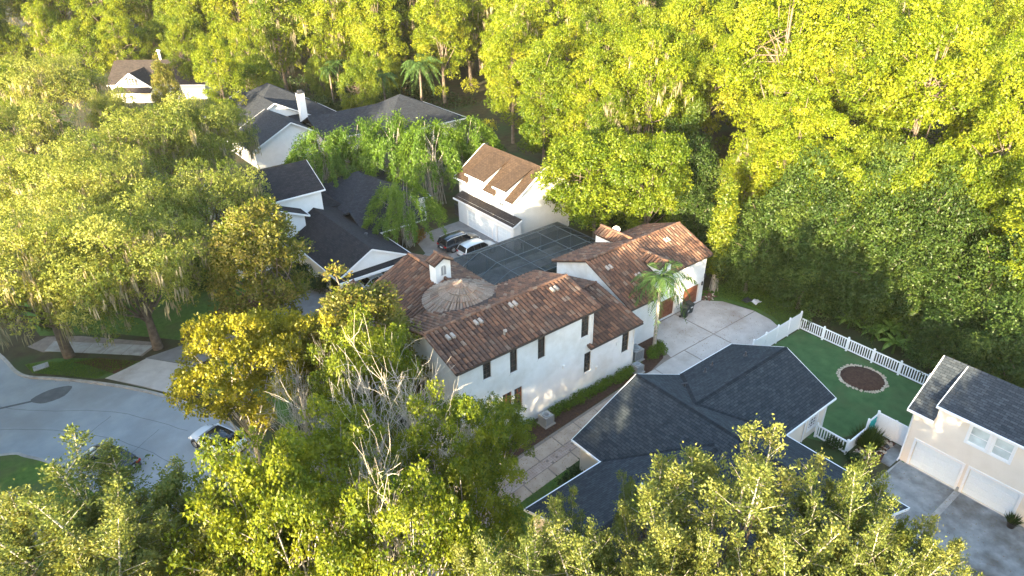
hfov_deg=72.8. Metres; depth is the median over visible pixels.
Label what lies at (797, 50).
forest tree
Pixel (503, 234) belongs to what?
garage door
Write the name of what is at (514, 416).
broadleaf tree
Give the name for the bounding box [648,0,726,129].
forest tree
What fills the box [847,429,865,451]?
white fence
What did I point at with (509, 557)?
street tree
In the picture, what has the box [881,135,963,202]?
broadleaf tree
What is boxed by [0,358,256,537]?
road
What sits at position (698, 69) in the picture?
forest tree
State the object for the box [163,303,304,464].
yellow tree
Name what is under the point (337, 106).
woodland shrub
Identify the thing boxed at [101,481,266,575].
street tree
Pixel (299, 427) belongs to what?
undergrowth shrub
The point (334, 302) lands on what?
magnolia tree
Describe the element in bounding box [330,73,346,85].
woodland shrub
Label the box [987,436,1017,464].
window
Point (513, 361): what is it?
window
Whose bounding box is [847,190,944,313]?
vine covered tree
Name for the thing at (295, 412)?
dead tree
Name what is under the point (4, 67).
broadleaf tree
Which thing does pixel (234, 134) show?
live oak
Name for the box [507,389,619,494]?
leaf litter
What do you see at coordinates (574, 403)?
hedge bush
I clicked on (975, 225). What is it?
vine covered tree
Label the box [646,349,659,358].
palm bed bush
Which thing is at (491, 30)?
forest tree
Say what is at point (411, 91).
woodland shrub
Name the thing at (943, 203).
vine covered tree
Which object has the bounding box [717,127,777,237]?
forest tree
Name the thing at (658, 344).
palm bed bush
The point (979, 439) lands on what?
window
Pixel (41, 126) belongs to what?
live oak
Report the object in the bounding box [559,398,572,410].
hedge bush
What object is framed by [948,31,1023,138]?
forest tree
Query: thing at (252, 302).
mulch bed
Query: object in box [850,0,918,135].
forest tree
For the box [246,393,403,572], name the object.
broadleaf tree
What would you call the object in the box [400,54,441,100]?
feather palm
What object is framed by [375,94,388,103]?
woodland shrub
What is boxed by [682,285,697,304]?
garage door
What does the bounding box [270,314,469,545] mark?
dead tree
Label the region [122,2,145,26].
forest tree
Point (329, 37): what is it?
forest tree
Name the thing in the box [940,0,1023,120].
forest tree
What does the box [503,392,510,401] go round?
window
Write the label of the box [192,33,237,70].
broadleaf tree
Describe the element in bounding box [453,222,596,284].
pool enclosure
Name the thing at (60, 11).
forest tree
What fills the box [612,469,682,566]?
street tree
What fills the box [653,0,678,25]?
forest tree
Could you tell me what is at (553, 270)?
pool water
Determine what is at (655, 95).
forest tree
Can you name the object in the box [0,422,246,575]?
street tree
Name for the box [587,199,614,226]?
woodland shrub
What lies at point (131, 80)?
window
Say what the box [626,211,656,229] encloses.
woodland shrub
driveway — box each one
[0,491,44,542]
[105,358,193,393]
[147,287,333,364]
[417,221,497,257]
[646,300,777,373]
[873,460,1023,575]
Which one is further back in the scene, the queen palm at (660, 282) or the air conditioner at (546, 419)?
the queen palm at (660, 282)
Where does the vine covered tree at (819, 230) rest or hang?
on the yard at (18, 354)
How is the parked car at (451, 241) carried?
on the driveway at (427, 245)
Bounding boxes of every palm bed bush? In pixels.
[646,345,660,353]
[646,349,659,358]
[654,339,665,347]
[655,345,667,355]
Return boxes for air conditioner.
[536,409,555,428]
[630,361,644,374]
[632,344,644,362]
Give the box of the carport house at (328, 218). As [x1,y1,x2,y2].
[202,160,430,290]
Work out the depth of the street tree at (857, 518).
28.03 m
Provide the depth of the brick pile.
70.58 m
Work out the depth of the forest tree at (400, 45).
151.53 m
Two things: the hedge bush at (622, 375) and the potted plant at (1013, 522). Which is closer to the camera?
the potted plant at (1013, 522)
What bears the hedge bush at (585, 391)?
on the mulch bed at (573, 412)
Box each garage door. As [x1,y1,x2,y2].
[468,211,491,236]
[498,226,510,241]
[656,296,673,318]
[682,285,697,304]
[910,442,961,486]
[962,470,1019,514]
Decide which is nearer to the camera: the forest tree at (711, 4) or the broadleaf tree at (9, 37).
the forest tree at (711, 4)
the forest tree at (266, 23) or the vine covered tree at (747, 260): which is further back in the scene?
the forest tree at (266, 23)
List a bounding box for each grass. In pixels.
[847,420,890,451]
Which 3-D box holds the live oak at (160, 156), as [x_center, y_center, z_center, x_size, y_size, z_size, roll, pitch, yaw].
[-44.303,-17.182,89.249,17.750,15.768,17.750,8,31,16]
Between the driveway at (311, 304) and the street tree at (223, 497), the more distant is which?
the driveway at (311, 304)
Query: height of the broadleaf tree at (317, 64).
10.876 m
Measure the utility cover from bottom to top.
0.125 m
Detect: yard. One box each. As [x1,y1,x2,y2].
[0,0,995,575]
[0,455,188,575]
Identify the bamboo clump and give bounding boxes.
[282,126,362,186]
[314,115,404,182]
[347,108,444,189]
[361,174,447,246]
[383,113,474,203]
[426,112,505,191]
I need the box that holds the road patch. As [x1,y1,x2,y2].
[30,386,71,403]
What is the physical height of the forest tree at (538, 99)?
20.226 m
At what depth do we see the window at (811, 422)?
52.17 m
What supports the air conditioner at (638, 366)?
on the mulch bed at (573, 412)
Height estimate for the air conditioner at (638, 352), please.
1.210 m
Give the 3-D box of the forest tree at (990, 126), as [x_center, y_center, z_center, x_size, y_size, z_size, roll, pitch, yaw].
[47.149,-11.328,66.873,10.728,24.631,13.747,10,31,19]
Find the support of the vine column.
on the yard at (18, 354)
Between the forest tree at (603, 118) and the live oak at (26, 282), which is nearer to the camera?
the live oak at (26, 282)
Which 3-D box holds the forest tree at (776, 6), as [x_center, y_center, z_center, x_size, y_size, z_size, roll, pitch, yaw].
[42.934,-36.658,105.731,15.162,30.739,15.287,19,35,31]
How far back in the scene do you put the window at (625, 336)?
58.76 m
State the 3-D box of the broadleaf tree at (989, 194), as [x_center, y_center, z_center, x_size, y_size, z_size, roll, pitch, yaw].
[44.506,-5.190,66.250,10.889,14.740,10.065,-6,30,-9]
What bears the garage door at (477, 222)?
in the tan roof garage house at (498, 197)
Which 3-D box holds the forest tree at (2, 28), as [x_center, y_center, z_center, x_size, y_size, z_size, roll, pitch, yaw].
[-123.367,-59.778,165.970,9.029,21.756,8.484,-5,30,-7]
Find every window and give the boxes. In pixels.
[128,78,135,85]
[471,178,476,194]
[477,181,481,196]
[483,362,492,381]
[498,191,503,207]
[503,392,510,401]
[509,350,518,375]
[514,387,521,408]
[537,336,545,361]
[580,316,589,339]
[583,351,590,374]
[620,332,628,354]
[806,413,818,432]
[963,424,993,452]
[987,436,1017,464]
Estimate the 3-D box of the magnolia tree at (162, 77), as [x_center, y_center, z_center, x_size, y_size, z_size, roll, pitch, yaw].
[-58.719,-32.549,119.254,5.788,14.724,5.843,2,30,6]
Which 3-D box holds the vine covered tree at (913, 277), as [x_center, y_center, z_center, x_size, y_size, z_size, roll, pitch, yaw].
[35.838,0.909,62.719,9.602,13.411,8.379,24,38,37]
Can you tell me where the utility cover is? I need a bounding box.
[33,362,48,371]
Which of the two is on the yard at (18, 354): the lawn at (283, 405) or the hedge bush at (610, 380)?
the lawn at (283, 405)
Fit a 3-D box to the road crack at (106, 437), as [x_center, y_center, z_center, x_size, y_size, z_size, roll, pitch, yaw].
[-31.236,12.377,52.507,23.603,0.001,3.050,9,31,18]
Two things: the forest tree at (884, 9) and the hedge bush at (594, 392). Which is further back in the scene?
the forest tree at (884, 9)
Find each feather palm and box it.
[368,70,399,99]
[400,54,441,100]
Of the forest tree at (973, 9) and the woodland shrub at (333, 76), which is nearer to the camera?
the forest tree at (973, 9)
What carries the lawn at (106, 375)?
on the yard at (18, 354)
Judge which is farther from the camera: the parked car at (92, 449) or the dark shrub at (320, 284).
the dark shrub at (320, 284)
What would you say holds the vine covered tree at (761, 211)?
on the yard at (18, 354)
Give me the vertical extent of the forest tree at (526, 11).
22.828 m
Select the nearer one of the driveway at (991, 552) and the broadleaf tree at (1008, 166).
the driveway at (991, 552)
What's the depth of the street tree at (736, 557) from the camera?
26.54 m
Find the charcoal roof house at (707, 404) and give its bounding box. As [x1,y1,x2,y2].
[524,343,909,574]
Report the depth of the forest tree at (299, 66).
162.81 m
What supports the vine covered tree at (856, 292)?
on the yard at (18, 354)
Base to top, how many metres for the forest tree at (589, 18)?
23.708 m
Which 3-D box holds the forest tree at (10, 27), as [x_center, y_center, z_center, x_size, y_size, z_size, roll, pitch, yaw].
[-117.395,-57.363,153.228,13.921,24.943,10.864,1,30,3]
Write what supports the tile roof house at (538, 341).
on the yard at (18, 354)
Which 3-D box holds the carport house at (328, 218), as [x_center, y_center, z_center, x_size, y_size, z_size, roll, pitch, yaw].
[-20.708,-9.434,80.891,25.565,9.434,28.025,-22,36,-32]
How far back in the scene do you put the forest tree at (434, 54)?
153.52 m
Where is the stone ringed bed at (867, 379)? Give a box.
[836,364,888,392]
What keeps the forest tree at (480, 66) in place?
on the yard at (18, 354)
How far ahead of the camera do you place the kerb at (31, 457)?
51.79 m
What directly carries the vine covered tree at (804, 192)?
on the yard at (18, 354)
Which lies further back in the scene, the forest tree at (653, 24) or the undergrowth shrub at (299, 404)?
the forest tree at (653, 24)
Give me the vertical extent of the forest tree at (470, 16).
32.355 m
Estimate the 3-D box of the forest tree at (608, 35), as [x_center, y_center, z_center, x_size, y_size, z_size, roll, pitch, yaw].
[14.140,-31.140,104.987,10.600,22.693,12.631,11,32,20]
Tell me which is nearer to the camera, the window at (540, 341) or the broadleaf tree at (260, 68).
the window at (540, 341)
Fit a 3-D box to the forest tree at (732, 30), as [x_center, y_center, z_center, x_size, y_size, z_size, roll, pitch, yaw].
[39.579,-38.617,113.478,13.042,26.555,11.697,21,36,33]
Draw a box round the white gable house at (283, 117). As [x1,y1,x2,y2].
[205,83,465,168]
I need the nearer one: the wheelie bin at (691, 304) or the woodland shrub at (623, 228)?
the wheelie bin at (691, 304)
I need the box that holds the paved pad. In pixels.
[881,444,901,466]
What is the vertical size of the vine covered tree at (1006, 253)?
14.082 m
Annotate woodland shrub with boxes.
[283,82,297,92]
[309,95,335,110]
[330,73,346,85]
[331,100,345,110]
[333,84,352,100]
[374,88,401,100]
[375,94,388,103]
[400,71,416,89]
[407,81,428,99]
[410,80,434,98]
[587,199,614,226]
[618,218,627,231]
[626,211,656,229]
[796,290,816,307]
[883,306,920,335]
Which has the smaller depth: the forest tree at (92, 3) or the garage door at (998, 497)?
the garage door at (998, 497)
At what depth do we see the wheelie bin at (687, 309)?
67.03 m
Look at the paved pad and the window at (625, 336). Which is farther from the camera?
the window at (625, 336)
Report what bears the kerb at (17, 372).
on the road
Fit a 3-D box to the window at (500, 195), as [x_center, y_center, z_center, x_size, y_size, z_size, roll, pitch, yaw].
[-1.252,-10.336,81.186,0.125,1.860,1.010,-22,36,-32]
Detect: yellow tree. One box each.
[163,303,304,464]
[238,305,336,434]
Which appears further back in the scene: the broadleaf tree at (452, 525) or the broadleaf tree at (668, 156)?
the broadleaf tree at (668, 156)
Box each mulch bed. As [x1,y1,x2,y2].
[74,357,136,373]
[180,291,290,343]
[486,337,662,471]
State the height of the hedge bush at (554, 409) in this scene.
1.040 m
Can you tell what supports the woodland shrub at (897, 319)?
on the yard at (18, 354)
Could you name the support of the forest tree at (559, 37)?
on the yard at (18, 354)
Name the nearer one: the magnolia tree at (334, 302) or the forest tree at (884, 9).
the magnolia tree at (334, 302)
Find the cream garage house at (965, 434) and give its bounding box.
[896,355,1023,526]
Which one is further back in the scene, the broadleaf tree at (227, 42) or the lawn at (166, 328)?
the broadleaf tree at (227, 42)
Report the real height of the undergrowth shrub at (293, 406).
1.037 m
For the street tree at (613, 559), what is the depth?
31.69 m
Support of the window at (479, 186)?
in the tan roof garage house at (498, 197)
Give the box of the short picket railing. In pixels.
[813,422,849,454]
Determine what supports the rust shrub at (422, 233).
on the yard at (18, 354)
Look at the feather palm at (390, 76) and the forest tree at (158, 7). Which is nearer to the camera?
the feather palm at (390, 76)
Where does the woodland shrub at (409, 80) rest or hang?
on the yard at (18, 354)
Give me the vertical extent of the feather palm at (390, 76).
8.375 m
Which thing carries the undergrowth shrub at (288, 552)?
on the yard at (18, 354)
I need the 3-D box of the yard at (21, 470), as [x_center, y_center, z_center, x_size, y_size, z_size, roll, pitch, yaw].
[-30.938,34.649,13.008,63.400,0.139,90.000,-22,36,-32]
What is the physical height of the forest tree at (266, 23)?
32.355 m
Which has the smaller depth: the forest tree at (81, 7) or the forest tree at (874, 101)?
the forest tree at (874, 101)
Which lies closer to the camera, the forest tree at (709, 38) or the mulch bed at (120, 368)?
the mulch bed at (120, 368)
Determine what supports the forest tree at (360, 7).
on the yard at (18, 354)
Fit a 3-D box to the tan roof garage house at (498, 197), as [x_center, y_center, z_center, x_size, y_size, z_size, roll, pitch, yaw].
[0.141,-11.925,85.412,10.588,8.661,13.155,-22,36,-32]
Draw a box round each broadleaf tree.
[0,25,36,68]
[0,60,39,122]
[48,17,118,90]
[134,20,172,59]
[161,424,336,575]
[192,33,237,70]
[206,450,377,575]
[228,53,285,90]
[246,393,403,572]
[304,53,333,96]
[304,301,423,461]
[330,454,485,575]
[336,56,379,109]
[367,55,405,95]
[392,376,514,564]
[412,435,529,575]
[462,391,536,497]
[530,127,664,238]
[604,130,694,227]
[770,131,866,200]
[797,149,901,241]
[834,123,901,182]
[843,152,932,256]
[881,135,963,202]
[911,145,1004,239]
[940,156,1023,262]
[979,152,1023,240]
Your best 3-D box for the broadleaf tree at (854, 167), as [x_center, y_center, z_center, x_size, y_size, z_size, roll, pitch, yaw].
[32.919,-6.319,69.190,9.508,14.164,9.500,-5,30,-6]
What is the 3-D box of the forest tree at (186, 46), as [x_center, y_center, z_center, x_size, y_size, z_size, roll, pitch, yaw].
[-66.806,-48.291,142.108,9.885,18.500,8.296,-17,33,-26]
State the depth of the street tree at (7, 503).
29.83 m
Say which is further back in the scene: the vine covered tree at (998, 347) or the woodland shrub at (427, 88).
the woodland shrub at (427, 88)
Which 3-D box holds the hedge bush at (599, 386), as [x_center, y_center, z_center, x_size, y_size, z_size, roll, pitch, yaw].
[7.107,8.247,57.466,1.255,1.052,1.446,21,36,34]
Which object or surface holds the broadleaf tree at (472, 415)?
on the yard at (18, 354)
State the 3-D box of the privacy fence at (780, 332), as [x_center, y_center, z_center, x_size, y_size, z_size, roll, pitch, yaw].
[24.033,4.155,62.962,7.620,2.020,0.220,-22,36,-32]
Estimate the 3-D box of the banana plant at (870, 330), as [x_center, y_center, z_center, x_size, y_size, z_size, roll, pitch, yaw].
[32.992,4.161,63.283,2.550,1.590,1.963,-15,32,-23]
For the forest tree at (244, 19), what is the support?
on the yard at (18, 354)
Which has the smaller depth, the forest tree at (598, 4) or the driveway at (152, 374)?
the driveway at (152, 374)
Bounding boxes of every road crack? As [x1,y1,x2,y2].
[0,401,29,408]
[4,407,187,430]
[4,429,197,487]
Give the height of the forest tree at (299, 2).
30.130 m
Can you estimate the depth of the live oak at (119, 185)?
68.96 m
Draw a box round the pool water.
[546,267,556,272]
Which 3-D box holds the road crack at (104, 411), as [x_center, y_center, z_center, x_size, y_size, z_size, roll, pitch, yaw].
[-36.313,10.050,56.783,22.350,0.001,1.100,4,30,10]
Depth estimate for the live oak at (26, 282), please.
56.47 m
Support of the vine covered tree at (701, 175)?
on the yard at (18, 354)
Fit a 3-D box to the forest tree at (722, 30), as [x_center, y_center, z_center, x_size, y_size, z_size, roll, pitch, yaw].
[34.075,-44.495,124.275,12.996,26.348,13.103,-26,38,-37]
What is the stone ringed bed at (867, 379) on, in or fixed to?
on the lawn at (848, 408)
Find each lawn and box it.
[6,234,255,339]
[25,358,139,378]
[184,359,428,482]
[453,470,571,567]
[702,280,816,325]
[773,329,921,462]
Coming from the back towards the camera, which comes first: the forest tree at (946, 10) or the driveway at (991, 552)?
the forest tree at (946, 10)
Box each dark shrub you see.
[292,262,311,275]
[309,274,331,293]
[555,465,585,485]
[822,434,843,451]
[843,450,862,464]
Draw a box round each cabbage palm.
[319,65,338,103]
[325,59,344,100]
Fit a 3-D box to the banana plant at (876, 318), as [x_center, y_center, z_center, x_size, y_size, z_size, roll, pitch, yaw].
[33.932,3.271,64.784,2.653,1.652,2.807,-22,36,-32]
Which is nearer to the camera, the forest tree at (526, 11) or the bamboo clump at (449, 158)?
the bamboo clump at (449, 158)
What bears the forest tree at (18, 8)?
on the yard at (18, 354)
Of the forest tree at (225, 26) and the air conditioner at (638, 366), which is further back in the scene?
the forest tree at (225, 26)
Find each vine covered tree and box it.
[645,97,720,180]
[655,136,725,229]
[657,181,740,248]
[708,223,789,301]
[732,180,821,285]
[748,144,849,284]
[760,230,841,328]
[781,184,891,312]
[800,134,912,263]
[804,218,909,346]
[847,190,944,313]
[861,226,961,351]
[886,162,976,290]
[900,294,1013,380]
[901,200,1002,302]
[910,241,1023,345]
[940,219,1023,334]
[942,291,1023,387]
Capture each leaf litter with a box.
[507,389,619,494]
[668,306,757,350]
[903,469,1010,571]
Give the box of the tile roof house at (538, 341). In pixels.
[315,221,712,453]
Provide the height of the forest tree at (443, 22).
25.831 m
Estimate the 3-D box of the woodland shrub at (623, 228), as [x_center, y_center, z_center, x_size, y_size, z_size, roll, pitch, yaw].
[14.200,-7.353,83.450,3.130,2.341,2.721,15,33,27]
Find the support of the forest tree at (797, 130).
on the yard at (18, 354)
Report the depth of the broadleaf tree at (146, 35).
151.74 m
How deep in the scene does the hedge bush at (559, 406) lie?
55.22 m
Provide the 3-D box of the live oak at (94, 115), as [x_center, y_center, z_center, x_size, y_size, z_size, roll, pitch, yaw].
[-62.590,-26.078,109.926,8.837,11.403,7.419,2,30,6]
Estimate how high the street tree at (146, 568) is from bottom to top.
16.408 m
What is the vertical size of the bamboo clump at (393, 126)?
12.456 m
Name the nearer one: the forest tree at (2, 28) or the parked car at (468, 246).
the parked car at (468, 246)
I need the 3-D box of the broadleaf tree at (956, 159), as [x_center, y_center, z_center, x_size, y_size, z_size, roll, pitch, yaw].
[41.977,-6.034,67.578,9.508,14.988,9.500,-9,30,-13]
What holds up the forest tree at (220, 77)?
on the yard at (18, 354)
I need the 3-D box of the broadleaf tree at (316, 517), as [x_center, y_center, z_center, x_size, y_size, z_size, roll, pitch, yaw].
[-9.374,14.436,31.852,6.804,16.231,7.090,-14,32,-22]
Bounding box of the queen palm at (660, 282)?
[629,259,697,344]
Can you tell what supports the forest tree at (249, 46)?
on the yard at (18, 354)
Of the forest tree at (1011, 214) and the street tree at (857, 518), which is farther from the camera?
the forest tree at (1011, 214)
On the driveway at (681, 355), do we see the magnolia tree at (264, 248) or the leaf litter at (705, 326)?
the leaf litter at (705, 326)
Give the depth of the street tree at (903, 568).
25.96 m
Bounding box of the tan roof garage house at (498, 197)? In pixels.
[453,143,568,241]
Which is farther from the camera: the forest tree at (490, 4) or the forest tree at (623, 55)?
the forest tree at (490, 4)
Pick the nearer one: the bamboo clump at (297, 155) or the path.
the path
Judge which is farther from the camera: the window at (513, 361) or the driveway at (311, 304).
the driveway at (311, 304)
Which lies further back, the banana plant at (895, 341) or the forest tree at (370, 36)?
the forest tree at (370, 36)
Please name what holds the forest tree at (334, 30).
on the yard at (18, 354)
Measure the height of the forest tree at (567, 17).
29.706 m
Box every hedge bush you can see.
[523,417,539,429]
[547,406,560,419]
[552,401,568,414]
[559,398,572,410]
[566,396,579,406]
[570,391,585,404]
[576,388,592,399]
[585,385,598,396]
[590,381,605,392]
[596,378,610,390]
[601,374,616,385]
[611,373,623,383]
[614,367,629,381]
[620,366,634,378]
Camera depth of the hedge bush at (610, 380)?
58.12 m
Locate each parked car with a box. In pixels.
[79,443,141,476]
[188,423,248,458]
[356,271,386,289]
[437,230,479,252]
[456,238,494,255]
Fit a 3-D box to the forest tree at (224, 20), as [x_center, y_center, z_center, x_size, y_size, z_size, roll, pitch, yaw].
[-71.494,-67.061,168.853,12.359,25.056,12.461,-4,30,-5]
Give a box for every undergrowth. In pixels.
[271,68,481,110]
[706,236,1022,384]
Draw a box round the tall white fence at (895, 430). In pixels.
[876,413,907,445]
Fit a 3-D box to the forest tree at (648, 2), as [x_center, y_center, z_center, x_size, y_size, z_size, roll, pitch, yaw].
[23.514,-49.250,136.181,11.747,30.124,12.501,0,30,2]
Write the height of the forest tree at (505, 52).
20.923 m
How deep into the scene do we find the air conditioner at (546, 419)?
53.87 m
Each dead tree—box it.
[261,334,338,481]
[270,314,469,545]
[326,426,442,575]
[376,365,508,491]
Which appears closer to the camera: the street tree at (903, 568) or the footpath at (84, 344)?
the street tree at (903, 568)
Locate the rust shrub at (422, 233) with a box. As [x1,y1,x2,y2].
[409,228,425,243]
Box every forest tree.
[0,0,10,52]
[0,0,20,32]
[0,8,10,69]
[0,15,20,58]
[2,0,32,40]
[2,0,95,49]
[11,0,63,45]
[14,0,58,58]
[20,0,64,81]
[21,0,76,37]
[68,0,149,58]
[78,0,124,49]
[84,0,145,68]
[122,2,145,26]
[125,0,160,44]
[125,0,164,47]
[152,0,194,55]
[156,4,209,80]
[162,0,219,42]
[190,11,248,112]
[193,0,238,53]
[203,0,256,58]
[227,21,272,86]
[231,0,262,56]
[245,0,308,91]
[270,14,301,73]
[280,0,328,72]
[294,0,361,97]
[312,0,347,68]
[329,0,400,87]
[344,0,408,97]
[379,0,414,64]
[390,0,438,81]
[408,0,479,103]
[428,4,458,77]
[442,0,494,85]
[462,0,494,75]
[468,0,525,86]
[478,0,529,107]
[478,11,535,143]
[485,0,553,126]
[509,37,577,165]
[524,2,596,157]
[526,0,587,56]
[549,0,601,82]
[557,42,620,181]
[564,4,601,90]
[570,0,629,24]
[574,0,643,113]
[583,85,631,180]
[595,24,656,133]
[596,0,652,54]
[605,28,698,148]
[612,4,681,118]
[619,0,662,22]
[643,30,715,145]
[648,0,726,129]
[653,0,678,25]
[659,0,733,93]
[671,0,744,111]
[675,0,747,92]
[683,0,750,148]
[711,0,892,140]
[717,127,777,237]
[722,0,774,130]
[736,13,805,151]
[741,79,859,233]
[744,0,845,133]
[746,76,821,185]
[809,0,904,139]
[828,0,867,106]
[837,0,952,112]
[838,0,1007,179]
[840,0,969,153]
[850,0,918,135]
[905,0,987,142]
[913,21,1023,169]
[928,0,993,72]
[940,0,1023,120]
[941,30,1023,233]
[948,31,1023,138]
[952,40,1023,157]
[969,0,1023,58]
[975,166,1023,314]
[993,65,1023,157]
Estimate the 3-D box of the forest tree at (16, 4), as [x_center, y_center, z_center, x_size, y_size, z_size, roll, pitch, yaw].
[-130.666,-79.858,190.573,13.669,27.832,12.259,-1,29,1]
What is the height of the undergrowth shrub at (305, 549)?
2.199 m
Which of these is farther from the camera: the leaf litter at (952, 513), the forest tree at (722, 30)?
the forest tree at (722, 30)
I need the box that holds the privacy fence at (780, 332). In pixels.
[752,311,802,345]
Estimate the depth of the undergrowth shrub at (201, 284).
72.55 m
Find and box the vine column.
[705,176,742,291]
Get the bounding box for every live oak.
[0,50,111,132]
[0,96,83,165]
[0,126,158,227]
[0,144,173,267]
[0,190,146,358]
[22,190,219,351]
[76,91,238,186]
[80,85,145,138]
[116,156,277,263]
[155,96,261,176]
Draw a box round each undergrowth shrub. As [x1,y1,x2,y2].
[38,319,51,330]
[192,273,216,292]
[277,540,297,561]
[282,534,314,559]
[289,400,297,412]
[294,422,311,436]
[296,397,319,417]
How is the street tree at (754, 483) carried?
on the yard at (18, 354)
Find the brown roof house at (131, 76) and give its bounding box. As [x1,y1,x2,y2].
[107,49,224,102]
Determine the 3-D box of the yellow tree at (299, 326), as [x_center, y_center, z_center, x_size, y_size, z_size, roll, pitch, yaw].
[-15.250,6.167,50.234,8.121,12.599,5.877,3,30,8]
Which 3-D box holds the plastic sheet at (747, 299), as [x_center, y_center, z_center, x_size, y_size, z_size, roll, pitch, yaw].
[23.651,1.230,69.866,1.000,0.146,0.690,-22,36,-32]
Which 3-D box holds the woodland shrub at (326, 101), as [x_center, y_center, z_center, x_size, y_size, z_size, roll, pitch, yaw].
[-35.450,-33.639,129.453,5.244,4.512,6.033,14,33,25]
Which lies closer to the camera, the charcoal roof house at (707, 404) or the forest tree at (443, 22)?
the charcoal roof house at (707, 404)
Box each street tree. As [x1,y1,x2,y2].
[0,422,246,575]
[0,478,143,575]
[32,501,222,575]
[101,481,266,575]
[177,462,260,573]
[448,510,585,575]
[520,484,625,575]
[538,496,696,575]
[588,521,735,575]
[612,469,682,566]
[616,413,852,575]
[719,491,845,575]
[782,442,945,575]
[802,529,958,575]
[861,509,984,575]
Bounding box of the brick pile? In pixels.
[701,290,716,300]
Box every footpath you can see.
[28,336,151,355]
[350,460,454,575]
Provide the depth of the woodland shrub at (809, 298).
67.62 m
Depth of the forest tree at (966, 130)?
85.78 m
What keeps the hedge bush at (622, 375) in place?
on the mulch bed at (573, 412)
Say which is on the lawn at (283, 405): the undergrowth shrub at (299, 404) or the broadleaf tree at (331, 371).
the undergrowth shrub at (299, 404)
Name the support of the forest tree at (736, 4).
on the yard at (18, 354)
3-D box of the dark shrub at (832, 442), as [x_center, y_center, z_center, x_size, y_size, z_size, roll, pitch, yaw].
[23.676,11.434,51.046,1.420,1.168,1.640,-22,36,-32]
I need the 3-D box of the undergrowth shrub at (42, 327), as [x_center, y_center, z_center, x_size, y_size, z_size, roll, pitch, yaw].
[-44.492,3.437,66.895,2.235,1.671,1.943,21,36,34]
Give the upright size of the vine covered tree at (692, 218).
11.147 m
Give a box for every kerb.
[0,353,254,454]
[0,452,147,538]
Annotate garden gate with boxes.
[866,410,880,428]
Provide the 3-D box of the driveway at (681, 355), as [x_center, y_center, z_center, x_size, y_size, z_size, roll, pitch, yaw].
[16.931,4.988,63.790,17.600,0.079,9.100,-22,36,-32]
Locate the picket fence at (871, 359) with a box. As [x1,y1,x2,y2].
[800,318,930,384]
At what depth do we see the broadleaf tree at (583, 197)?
75.48 m
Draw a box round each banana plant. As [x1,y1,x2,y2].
[835,311,863,328]
[859,322,886,340]
[864,313,887,323]
[875,317,907,336]
[878,332,912,353]
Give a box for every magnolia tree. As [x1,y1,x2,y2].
[149,53,184,114]
[203,195,318,320]
[295,259,432,453]
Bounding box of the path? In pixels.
[422,387,621,553]
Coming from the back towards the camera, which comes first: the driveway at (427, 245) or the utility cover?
the driveway at (427, 245)
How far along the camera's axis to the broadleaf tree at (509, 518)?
35.12 m
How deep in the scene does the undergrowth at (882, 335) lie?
65.18 m
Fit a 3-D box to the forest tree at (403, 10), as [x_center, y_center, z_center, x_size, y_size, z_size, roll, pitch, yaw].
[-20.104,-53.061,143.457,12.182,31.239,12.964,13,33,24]
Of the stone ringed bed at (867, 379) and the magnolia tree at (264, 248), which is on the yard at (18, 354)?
the magnolia tree at (264, 248)
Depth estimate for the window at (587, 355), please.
56.40 m
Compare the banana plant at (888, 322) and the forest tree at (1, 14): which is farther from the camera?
the forest tree at (1, 14)
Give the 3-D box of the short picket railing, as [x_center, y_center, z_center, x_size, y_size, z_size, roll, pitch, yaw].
[23.612,11.075,51.351,0.220,1.420,2.620,-22,36,-32]
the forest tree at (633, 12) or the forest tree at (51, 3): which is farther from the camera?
the forest tree at (51, 3)
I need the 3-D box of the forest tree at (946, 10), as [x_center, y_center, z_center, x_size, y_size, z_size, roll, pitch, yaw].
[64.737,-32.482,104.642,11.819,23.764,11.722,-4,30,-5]
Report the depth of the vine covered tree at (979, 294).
57.11 m
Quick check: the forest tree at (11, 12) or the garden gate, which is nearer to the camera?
the garden gate
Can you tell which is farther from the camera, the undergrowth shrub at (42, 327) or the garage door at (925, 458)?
the undergrowth shrub at (42, 327)
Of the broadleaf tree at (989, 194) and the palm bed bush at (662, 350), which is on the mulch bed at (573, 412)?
the palm bed bush at (662, 350)
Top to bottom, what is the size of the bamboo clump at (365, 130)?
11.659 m
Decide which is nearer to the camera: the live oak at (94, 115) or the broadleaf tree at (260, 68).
the live oak at (94, 115)
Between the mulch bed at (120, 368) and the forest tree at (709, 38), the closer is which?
the mulch bed at (120, 368)
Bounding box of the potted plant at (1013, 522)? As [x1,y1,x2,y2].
[1004,510,1022,528]
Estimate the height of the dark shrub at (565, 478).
2.018 m
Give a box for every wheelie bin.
[679,304,690,317]
[684,300,694,312]

